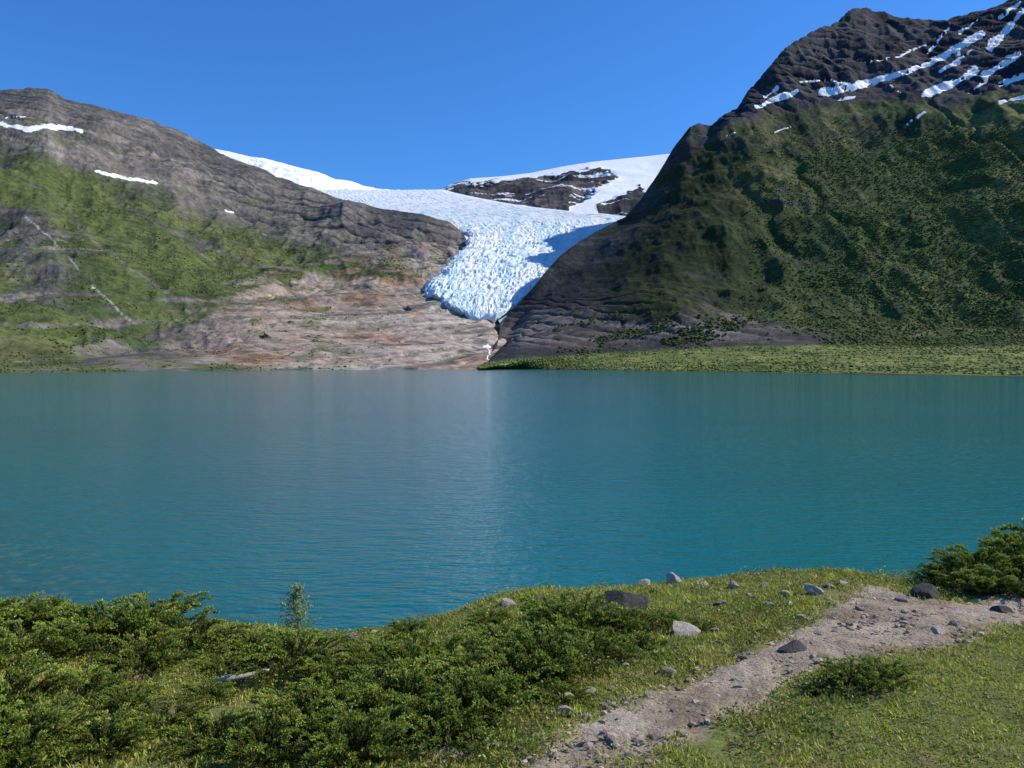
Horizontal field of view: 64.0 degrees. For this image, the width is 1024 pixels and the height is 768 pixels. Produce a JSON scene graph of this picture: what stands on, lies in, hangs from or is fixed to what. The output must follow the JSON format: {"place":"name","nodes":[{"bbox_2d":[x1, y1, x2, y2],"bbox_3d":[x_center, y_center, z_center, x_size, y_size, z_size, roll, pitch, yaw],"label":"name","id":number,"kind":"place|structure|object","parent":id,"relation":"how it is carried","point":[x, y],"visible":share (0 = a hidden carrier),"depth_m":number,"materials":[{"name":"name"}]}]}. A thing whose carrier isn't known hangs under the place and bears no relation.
{"place":"outdoors","nodes":[
{"label":"outdoors","id":0,"kind":"place"},
{"bbox_2d":[0,87,506,372],"bbox_3d":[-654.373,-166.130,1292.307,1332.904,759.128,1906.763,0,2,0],"label":"mountain slope","id":1,"kind":"structure","parent":0,"point":[50,140],"depth_m":1172.79,"materials":[{"name":"stone"}]},
{"bbox_2d":[0,183,456,372],"bbox_3d":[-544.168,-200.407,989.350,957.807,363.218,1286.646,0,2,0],"label":"slope scrub","id":2,"kind":"object","parent":1,"relation":"on","point":[71,347],"visible":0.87,"depth_m":972.07,"materials":[{"name":"green plant"}]},
{"bbox_2d":[317,189,625,322],"bbox_3d":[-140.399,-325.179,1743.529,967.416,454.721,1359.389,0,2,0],"label":"glacier","id":3,"kind":"object","parent":1,"relation":"on","point":[503,260],"visible":0.73,"depth_m":1532.66,"materials":[{"name":"white ice"}]},
{"bbox_2d":[215,149,669,239],"bbox_3d":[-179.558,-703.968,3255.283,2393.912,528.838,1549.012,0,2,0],"label":"snowy plateau","id":4,"kind":"structure","parent":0,"point":[616,187],"depth_m":3063.36,"materials":[{"name":"white snow"}]},
{"bbox_2d":[0,0,1006,322],"label":"sky","id":5,"kind":"structure","parent":0,"point":[378,94],"materials":[{"name":"blue"}]},
{"bbox_2d":[0,369,1023,630],"bbox_3d":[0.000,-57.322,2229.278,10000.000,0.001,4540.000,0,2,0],"label":"lake water","id":6,"kind":"structure","parent":0,"point":[354,499],"depth_m":54.40,"materials":[{"name":"teal liquid"}]},
{"bbox_2d":[0,565,1023,767],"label":"ground","id":7,"kind":"structure","parent":0,"point":[704,735],"depth_m":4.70,"materials":[{"name":"green plant"}]},
{"bbox_2d":[0,596,23,632],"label":"juniper bush","id":8,"kind":"object","parent":7,"relation":"on","point":[8,603],"visible":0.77,"depth_m":7.65,"materials":[{"name":"green plant"}]},
{"bbox_2d":[0,626,32,666],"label":"juniper bush","id":9,"kind":"object","parent":7,"relation":"on","point":[6,642],"visible":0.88,"depth_m":5.74,"materials":[{"name":"green plant"}]},
{"bbox_2d":[0,591,67,633],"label":"juniper bush","id":10,"kind":"object","parent":7,"relation":"on","point":[37,607],"visible":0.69,"depth_m":8.04,"materials":[{"name":"green plant"}]},
{"bbox_2d":[0,694,80,767],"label":"juniper bush","id":11,"kind":"object","parent":7,"relation":"on","point":[17,717],"visible":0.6,"depth_m":4.53,"materials":[{"name":"green plant"}]},
{"bbox_2d":[0,724,80,767],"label":"juniper bush","id":12,"kind":"object","parent":7,"relation":"on","point":[6,760],"visible":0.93,"depth_m":4.35,"materials":[{"name":"green plant"}]},
{"bbox_2d":[0,649,84,712],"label":"juniper bush","id":13,"kind":"object","parent":7,"relation":"on","point":[44,685],"visible":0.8,"depth_m":5.38,"materials":[{"name":"green plant"}]},
{"bbox_2d":[0,690,102,748],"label":"juniper bush","id":14,"kind":"object","parent":7,"relation":"on","point":[4,726],"visible":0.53,"depth_m":4.72,"materials":[{"name":"green plant"}]},
{"bbox_2d":[0,618,109,679],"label":"juniper bush","id":15,"kind":"object","parent":7,"relation":"on","point":[62,644],"visible":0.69,"depth_m":6.73,"materials":[{"name":"green plant"}]},
{"bbox_2d":[17,604,99,634],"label":"juniper bush","id":16,"kind":"object","parent":7,"relation":"on","point":[29,630],"visible":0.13,"depth_m":7.96,"materials":[{"name":"green plant"}]},
{"bbox_2d":[29,664,137,711],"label":"juniper bush","id":17,"kind":"object","parent":7,"relation":"on","point":[97,683],"visible":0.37,"depth_m":5.67,"materials":[{"name":"green plant"}]},
{"bbox_2d":[44,702,158,767],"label":"juniper bush","id":18,"kind":"object","parent":7,"relation":"on","point":[92,735],"visible":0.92,"depth_m":4.60,"materials":[{"name":"green plant"}]},
{"bbox_2d":[42,594,175,657],"bbox_3d":[-3.615,2.179,7.388,1.125,0.432,1.064,-1,2,-30],"label":"juniper bush","id":19,"kind":"object","parent":7,"relation":"on","point":[133,619],"visible":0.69,"depth_m":7.29,"materials":[{"name":"green plant"}]},
{"bbox_2d":[85,682,168,714],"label":"juniper bush","id":20,"kind":"object","parent":7,"relation":"on","point":[111,702],"visible":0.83,"depth_m":5.37,"materials":[{"name":"green plant"}]},
{"bbox_2d":[87,626,198,678],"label":"juniper bush","id":21,"kind":"object","parent":7,"relation":"on","point":[159,659],"visible":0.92,"depth_m":6.56,"materials":[{"name":"green plant"}]},
{"bbox_2d":[87,590,220,639],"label":"juniper bush","id":22,"kind":"object","parent":7,"relation":"on","point":[113,609],"visible":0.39,"depth_m":8.31,"materials":[{"name":"green plant"}]},
{"bbox_2d":[109,694,221,734],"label":"juniper bush","id":23,"kind":"object","parent":7,"relation":"on","point":[182,715],"visible":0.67,"depth_m":5.13,"materials":[{"name":"green plant"}]},
{"bbox_2d":[123,605,254,655],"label":"juniper bush","id":24,"kind":"object","parent":7,"relation":"on","point":[203,625],"visible":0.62,"depth_m":7.49,"materials":[{"name":"green plant"}]},
{"bbox_2d":[166,675,237,704],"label":"juniper bush","id":25,"kind":"object","parent":7,"relation":"on","point":[203,688],"visible":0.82,"depth_m":5.82,"materials":[{"name":"green plant"}]},
{"bbox_2d":[147,705,269,766],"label":"juniper bush","id":26,"kind":"object","parent":7,"relation":"on","point":[192,738],"visible":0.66,"depth_m":4.69,"materials":[{"name":"green plant"}]},
{"bbox_2d":[187,649,265,675],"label":"juniper bush","id":27,"kind":"object","parent":7,"relation":"on","point":[204,662],"visible":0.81,"depth_m":6.73,"materials":[{"name":"green plant"}]},
{"bbox_2d":[216,668,269,681],"bbox_3d":[-2.066,2.240,6.296,0.404,0.050,0.044,-1,2,-29],"label":"driftwood","id":28,"kind":"object","parent":7,"relation":"on","point":[232,676],"visible":0.62,"depth_m":6.25,"materials":[{"name":"grey wood"}]},
{"bbox_2d":[204,627,296,661],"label":"juniper bush","id":29,"kind":"object","parent":7,"relation":"on","point":[233,643],"visible":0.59,"depth_m":7.35,"materials":[{"name":"green plant"}]},
{"bbox_2d":[201,705,329,767],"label":"juniper bush","id":30,"kind":"object","parent":7,"relation":"on","point":[241,732],"visible":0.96,"depth_m":4.43,"materials":[{"name":"green plant"}]},
{"bbox_2d":[220,626,355,687],"bbox_3d":[-1.788,2.186,6.545,0.909,0.311,1.060,1,2,21],"label":"juniper bush","id":31,"kind":"object","parent":7,"relation":"on","point":[279,652],"visible":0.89,"depth_m":6.55,"materials":[{"name":"green plant"}]},
{"bbox_2d":[276,582,320,635],"bbox_3d":[-2.209,2.348,8.453,0.462,0.602,0.386,0,2,0],"label":"birch sapling","id":32,"kind":"object","parent":7,"relation":"on","point":[296,608],"visible":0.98,"depth_m":8.43,"materials":[{"name":"green plant"}]},
{"bbox_2d":[246,676,385,747],"bbox_3d":[-1.160,1.927,4.806,0.774,0.290,0.799,1,2,34],"label":"juniper bush","id":33,"kind":"object","parent":7,"relation":"on","point":[307,702],"visible":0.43,"depth_m":4.86,"materials":[{"name":"green plant"}]},
{"bbox_2d":[280,672,363,708],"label":"juniper bush","id":34,"kind":"object","parent":7,"relation":"on","point":[303,685],"visible":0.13,"depth_m":5.48,"materials":[{"name":"green plant"}]},
{"bbox_2d":[288,647,380,684],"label":"juniper bush","id":35,"kind":"object","parent":7,"relation":"on","point":[312,668],"visible":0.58,"depth_m":6.18,"materials":[{"name":"green plant"}]},
{"bbox_2d":[281,705,417,767],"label":"juniper bush","id":36,"kind":"object","parent":7,"relation":"on","point":[375,745],"visible":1,"depth_m":4.26,"materials":[{"name":"green plant"}]},
{"bbox_2d":[296,682,418,761],"bbox_3d":[-0.873,1.932,4.648,0.727,0.264,0.687,-1,2,-32],"label":"juniper bush","id":37,"kind":"object","parent":7,"relation":"on","point":[328,702],"visible":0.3,"depth_m":4.73,"materials":[{"name":"green plant"}]},
{"bbox_2d":[335,638,390,665],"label":"juniper bush","id":38,"kind":"object","parent":7,"relation":"on","point":[359,649],"visible":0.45,"depth_m":6.78,"materials":[{"name":"green plant"}]},
{"bbox_2d":[322,656,439,706],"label":"juniper bush","id":39,"kind":"object","parent":7,"relation":"on","point":[377,675],"visible":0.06,"depth_m":5.61,"materials":[{"name":"green plant"}]},
{"bbox_2d":[331,657,460,727],"bbox_3d":[-0.693,1.904,4.994,0.804,0.315,0.937,0,2,3],"label":"juniper bush","id":40,"kind":"object","parent":7,"relation":"on","point":[409,687],"visible":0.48,"depth_m":5.02,"materials":[{"name":"green plant"}]},
{"bbox_2d":[384,615,434,640],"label":"juniper bush","id":41,"kind":"object","parent":7,"relation":"on","point":[402,626],"visible":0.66,"depth_m":7.89,"materials":[{"name":"green plant"}]},
{"bbox_2d":[381,692,473,751],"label":"juniper bush","id":42,"kind":"object","parent":7,"relation":"on","point":[436,714],"visible":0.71,"depth_m":4.53,"materials":[{"name":"green plant"}]},
{"bbox_2d":[372,628,483,680],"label":"juniper bush","id":43,"kind":"object","parent":7,"relation":"on","point":[392,650],"visible":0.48,"depth_m":5.95,"materials":[{"name":"green plant"}]},
{"bbox_2d":[367,645,495,714],"bbox_3d":[-0.494,1.919,5.205,0.903,0.275,0.875,-1,2,-35],"label":"juniper bush","id":44,"kind":"object","parent":7,"relation":"on","point":[391,685],"visible":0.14,"depth_m":5.25,"materials":[{"name":"green plant"}]},
{"bbox_2d":[409,635,463,651],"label":"juniper bush","id":45,"kind":"object","parent":7,"relation":"on","point":[447,639],"visible":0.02,"depth_m":6.78,"materials":[{"name":"green plant"}]},
{"bbox_2d":[430,744,462,763],"bbox_3d":[-0.341,1.944,4.271,0.182,0.070,0.174,-13,15,3],"label":"rock","id":46,"kind":"object","parent":7,"relation":"on","point":[442,748],"visible":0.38,"depth_m":4.26,"materials":[{"name":"stone"}]},
{"bbox_2d":[407,711,501,764],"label":"juniper bush","id":47,"kind":"object","parent":7,"relation":"on","point":[459,738],"visible":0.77,"depth_m":4.34,"materials":[{"name":"green plant"}]},
{"bbox_2d":[400,629,527,686],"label":"juniper bush","id":48,"kind":"object","parent":7,"relation":"on","point":[472,637],"visible":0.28,"depth_m":5.65,"materials":[{"name":"green plant"}]},
{"bbox_2d":[400,662,535,742],"bbox_3d":[-0.259,1.844,4.758,0.702,0.271,0.664,1,2,35],"label":"juniper bush","id":49,"kind":"object","parent":7,"relation":"on","point":[490,701],"visible":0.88,"depth_m":4.74,"materials":[{"name":"green plant"}]},
{"bbox_2d":[465,606,513,625],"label":"juniper bush","id":50,"kind":"object","parent":7,"relation":"on","point":[499,617],"visible":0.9,"depth_m":7.69,"materials":[{"name":"green plant"}]},
{"bbox_2d":[450,621,543,653],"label":"juniper bush","id":51,"kind":"object","parent":7,"relation":"on","point":[505,625],"visible":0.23,"depth_m":6.41,"materials":[{"name":"green plant"}]},
{"bbox_2d":[424,645,577,710],"bbox_3d":[-0.064,1.875,5.208,0.948,0.280,0.978,1,2,36],"label":"juniper bush","id":52,"kind":"object","parent":7,"relation":"on","point":[533,674],"visible":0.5,"depth_m":5.25,"materials":[{"name":"green plant"}]},
{"bbox_2d":[501,598,515,606],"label":"rock","id":53,"kind":"object","parent":7,"relation":"on","point":[506,602],"visible":0.73,"depth_m":8.58,"materials":[{"name":"stone"}]},
{"bbox_2d":[475,621,593,686],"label":"juniper bush","id":54,"kind":"object","parent":7,"relation":"on","point":[524,636],"visible":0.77,"depth_m":5.57,"materials":[{"name":"green plant"}]},
{"bbox_2d":[493,621,594,660],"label":"juniper bush","id":55,"kind":"object","parent":7,"relation":"on","point":[531,631],"visible":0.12,"depth_m":6.37,"materials":[{"name":"green plant"}]},
{"bbox_2d":[518,595,575,613],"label":"juniper bush","id":56,"kind":"object","parent":7,"relation":"on","point":[545,598],"visible":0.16,"depth_m":7.81,"materials":[{"name":"green plant"}]},
{"bbox_2d":[517,599,593,630],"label":"juniper bush","id":57,"kind":"object","parent":7,"relation":"on","point":[531,620],"visible":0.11,"depth_m":7.18,"materials":[{"name":"green plant"}]},
{"bbox_2d":[523,679,599,707],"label":"juniper bush","id":58,"kind":"object","parent":7,"relation":"on","point":[572,699],"visible":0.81,"depth_m":4.99,"materials":[{"name":"green plant"}]},
{"bbox_2d":[556,705,576,715],"bbox_3d":[0.330,1.904,4.768,0.137,0.066,0.088,-5,-14,22],"label":"rock","id":59,"kind":"object","parent":7,"relation":"on","point":[568,709],"visible":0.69,"depth_m":4.74,"materials":[{"name":"stone"}]},
{"bbox_2d":[517,588,643,643],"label":"juniper bush","id":60,"kind":"object","parent":7,"relation":"on","point":[544,613],"visible":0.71,"depth_m":6.52,"materials":[{"name":"green plant"}]},
{"bbox_2d":[569,606,615,626],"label":"juniper bush","id":61,"kind":"object","parent":7,"relation":"on","point":[572,608],"visible":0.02,"depth_m":6.98,"materials":[{"name":"green plant"}]},
{"bbox_2d":[551,627,645,679],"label":"juniper bush","id":62,"kind":"object","parent":7,"relation":"on","point":[610,648],"visible":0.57,"depth_m":5.82,"materials":[{"name":"green plant"}]},
{"bbox_2d":[597,590,648,615],"bbox_3d":[0.898,2.050,7.407,0.669,0.280,0.439,-26,11,-20],"label":"boulder","id":63,"kind":"object","parent":7,"relation":"on","point":[629,599],"visible":0.28,"depth_m":7.35,"materials":[{"name":"stone"}]},
{"bbox_2d":[593,606,662,634],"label":"juniper bush","id":64,"kind":"object","parent":7,"relation":"on","point":[631,627],"visible":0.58,"depth_m":6.66,"materials":[{"name":"green plant"}]},
{"bbox_2d":[611,630,668,659],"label":"juniper bush","id":65,"kind":"object","parent":7,"relation":"on","point":[645,640],"visible":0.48,"depth_m":6.24,"materials":[{"name":"green plant"}]},
{"bbox_2d":[636,579,649,585],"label":"rock","id":66,"kind":"object","parent":7,"relation":"on","point":[643,581],"visible":0.62,"depth_m":9.15,"materials":[{"name":"stone"}]},
{"bbox_2d":[637,609,681,629],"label":"juniper bush","id":67,"kind":"object","parent":7,"relation":"on","point":[672,617],"visible":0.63,"depth_m":6.92,"materials":[{"name":"green plant"}]},
{"bbox_2d":[659,665,676,677],"bbox_3d":[1.084,2.000,5.642,0.092,0.117,0.190,9,-4,45],"label":"rock","id":68,"kind":"object","parent":7,"relation":"on","point":[669,669],"visible":0.58,"depth_m":5.59,"materials":[{"name":"grey stone"}]},
{"bbox_2d":[666,572,680,583],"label":"rock","id":69,"kind":"object","parent":7,"relation":"on","point":[671,577],"visible":0.66,"depth_m":8.88,"materials":[{"name":"stone"}]},
{"bbox_2d":[672,621,700,636],"bbox_3d":[1.409,2.005,6.609,0.226,0.125,0.204,0,2,12],"label":"rock","id":70,"kind":"object","parent":7,"relation":"on","point":[681,628],"visible":0.69,"depth_m":6.59,"materials":[{"name":"stone"}]},
{"bbox_2d":[682,615,718,632],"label":"juniper bush","id":71,"kind":"object","parent":7,"relation":"on","point":[706,624],"visible":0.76,"depth_m":6.77,"materials":[{"name":"green plant"}]},
{"bbox_2d":[729,581,739,587],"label":"rock","id":72,"kind":"object","parent":7,"relation":"on","point":[733,584],"visible":0.88,"depth_m":8.38,"materials":[{"name":"stone"}]},
{"bbox_2d":[780,590,789,596],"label":"rock","id":73,"kind":"object","parent":7,"relation":"on","point":[783,592],"visible":0.77,"depth_m":8.02,"materials":[{"name":"stone"}]},
{"bbox_2d":[778,640,806,652],"bbox_3d":[2.008,1.922,5.896,0.161,0.151,0.240,13,11,39],"label":"rock","id":74,"kind":"object","parent":7,"relation":"on","point":[794,646],"visible":0.71,"depth_m":5.86,"materials":[{"name":"stone"}]},
{"bbox_2d":[804,583,823,594],"bbox_3d":[2.934,2.003,7.963,0.126,0.093,0.230,12,4,-22],"label":"rock","id":75,"kind":"object","parent":7,"relation":"on","point":[813,589],"visible":0.91,"depth_m":7.93,"materials":[{"name":"stone"}]},
{"bbox_2d":[802,680,847,697],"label":"juniper bush","id":76,"kind":"object","parent":7,"relation":"on","point":[815,692],"visible":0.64,"depth_m":5.03,"materials":[{"name":"green plant"}]},
{"bbox_2d":[822,583,835,587],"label":"rock","id":77,"kind":"object","parent":7,"relation":"on","point":[826,585],"visible":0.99,"depth_m":8.22,"materials":[{"name":"grey stone"}]},
{"bbox_2d":[813,656,885,695],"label":"juniper bush","id":78,"kind":"object","parent":7,"relation":"on","point":[842,667],"visible":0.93,"depth_m":5.06,"materials":[{"name":"green plant"}]},
{"bbox_2d":[848,655,922,688],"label":"juniper bush","id":79,"kind":"object","parent":7,"relation":"on","point":[887,671],"visible":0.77,"depth_m":5.10,"materials":[{"name":"green plant"}]},
{"bbox_2d":[910,583,939,599],"bbox_3d":[3.893,1.973,7.705,0.250,0.197,0.314,11,6,-11],"label":"rock","id":80,"kind":"object","parent":7,"relation":"on","point":[927,590],"visible":0.73,"depth_m":7.65,"materials":[{"name":"stone"}]},
{"bbox_2d":[906,562,954,583],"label":"juniper bush","id":81,"kind":"object","parent":7,"relation":"on","point":[923,573],"visible":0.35,"depth_m":8.49,"materials":[{"name":"green plant"}]},
{"bbox_2d":[913,557,994,583],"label":"juniper bush","id":82,"kind":"object","parent":7,"relation":"on","point":[936,566],"visible":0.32,"depth_m":8.30,"materials":[{"name":"green plant"}]},
{"bbox_2d":[931,568,1007,594],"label":"juniper bush","id":83,"kind":"object","parent":7,"relation":"on","point":[950,580],"visible":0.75,"depth_m":7.92,"materials":[{"name":"green plant"}]},
{"bbox_2d":[930,543,1023,577],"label":"juniper bush","id":84,"kind":"object","parent":7,"relation":"on","point":[945,557],"visible":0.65,"depth_m":8.24,"materials":[{"name":"green plant"}]},
{"bbox_2d":[946,545,1023,577],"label":"juniper bush","id":85,"kind":"object","parent":7,"relation":"on","point":[1018,563],"visible":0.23,"depth_m":8.29,"materials":[{"name":"green plant"}]},
{"bbox_2d":[950,564,1023,597],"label":"juniper bush","id":86,"kind":"object","parent":7,"relation":"on","point":[991,582],"visible":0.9,"depth_m":7.72,"materials":[{"name":"green plant"}]},
{"bbox_2d":[975,561,1023,594],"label":"juniper bush","id":87,"kind":"object","parent":7,"relation":"on","point":[998,574],"visible":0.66,"depth_m":7.84,"materials":[{"name":"green plant"}]},
{"bbox_2d":[975,532,1023,563],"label":"juniper bush","id":88,"kind":"object","parent":7,"relation":"on","point":[1005,536],"visible":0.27,"depth_m":8.69,"materials":[{"name":"green plant"}]},
{"bbox_2d":[977,526,1023,549],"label":"juniper bush","id":89,"kind":"object","parent":7,"relation":"on","point":[1008,539],"visible":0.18,"depth_m":8.99,"materials":[{"name":"green plant"}]},
{"bbox_2d":[990,605,1013,612],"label":"rock","id":90,"kind":"object","parent":7,"relation":"on","point":[1002,609],"visible":0.59,"depth_m":7.10,"materials":[{"name":"stone"}]},
{"bbox_2d":[998,516,1023,550],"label":"juniper bush","id":91,"kind":"object","parent":7,"relation":"on","point":[1009,526],"visible":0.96,"depth_m":8.49,"materials":[{"name":"green plant"}]},
{"bbox_2d":[486,0,1023,376],"bbox_3d":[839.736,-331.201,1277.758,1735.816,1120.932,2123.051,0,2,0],"label":"mountain","id":92,"kind":"structure","parent":0,"point":[666,245],"depth_m":1100.12,"materials":[{"name":"green plant"}]},
{"bbox_2d":[477,343,1023,374],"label":"shoreline scrub","id":93,"kind":"object","parent":92,"relation":"on","point":[536,365],"visible":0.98,"depth_m":611.88,"materials":[{"name":"green plant"}]},
{"bbox_2d":[533,301,1023,354],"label":"foothill scrub","id":94,"kind":"object","parent":92,"relation":"on","point":[730,326],"visible":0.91,"depth_m":776.89,"materials":[{"name":"green plant"}]},
{"bbox_2d":[723,111,1023,347],"bbox_3d":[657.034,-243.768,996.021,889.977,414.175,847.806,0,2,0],"label":"hillside woodland","id":95,"kind":"object","parent":92,"relation":"on","point":[956,322],"visible":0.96,"depth_m":976.17,"materials":[{"name":"green plant"}]},
{"bbox_2d":[526,586,1023,767],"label":"path","id":96,"kind":"structure","parent":0,"point":[854,642],"depth_m":5.70,"materials":[{"name":"grey gravel"}]},
{"bbox_2d":[583,735,596,743],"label":"rock","id":97,"kind":"object","parent":96,"relation":"on","point":[592,739],"visible":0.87,"depth_m":4.29,"materials":[{"name":"stone"}]},
{"bbox_2d":[607,735,614,746],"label":"rock","id":98,"kind":"object","parent":96,"relation":"on","point":[611,739],"visible":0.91,"depth_m":4.29,"materials":[{"name":"grey stone"}]},
{"bbox_2d":[634,739,645,745],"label":"rock","id":99,"kind":"object","parent":96,"relation":"on","point":[640,742],"visible":0.98,"depth_m":4.27,"materials":[{"name":"stone"}]},
{"bbox_2d":[737,655,749,659],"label":"rock","id":100,"kind":"object","parent":96,"relation":"on","point":[742,657],"visible":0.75,"depth_m":5.84,"materials":[{"name":"grey stone"}]},
{"bbox_2d":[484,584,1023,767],"bbox_3d":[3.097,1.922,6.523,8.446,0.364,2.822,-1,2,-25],"label":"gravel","id":101,"kind":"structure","parent":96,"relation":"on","point":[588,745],"depth_m":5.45,"materials":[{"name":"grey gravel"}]},
{"bbox_2d":[894,597,909,602],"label":"rock","id":102,"kind":"object","parent":96,"relation":"on","point":[904,599],"visible":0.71,"depth_m":7.43,"materials":[{"name":"grey stone"}]},
{"bbox_2d":[931,626,944,634],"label":"rock","id":103,"kind":"object","parent":96,"relation":"on","point":[937,630],"visible":0.84,"depth_m":6.32,"materials":[{"name":"stone"}]},
{"bbox_2d":[948,620,958,626],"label":"rock","id":104,"kind":"object","parent":96,"relation":"on","point":[953,623],"visible":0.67,"depth_m":6.57,"materials":[{"name":"grey stone"}]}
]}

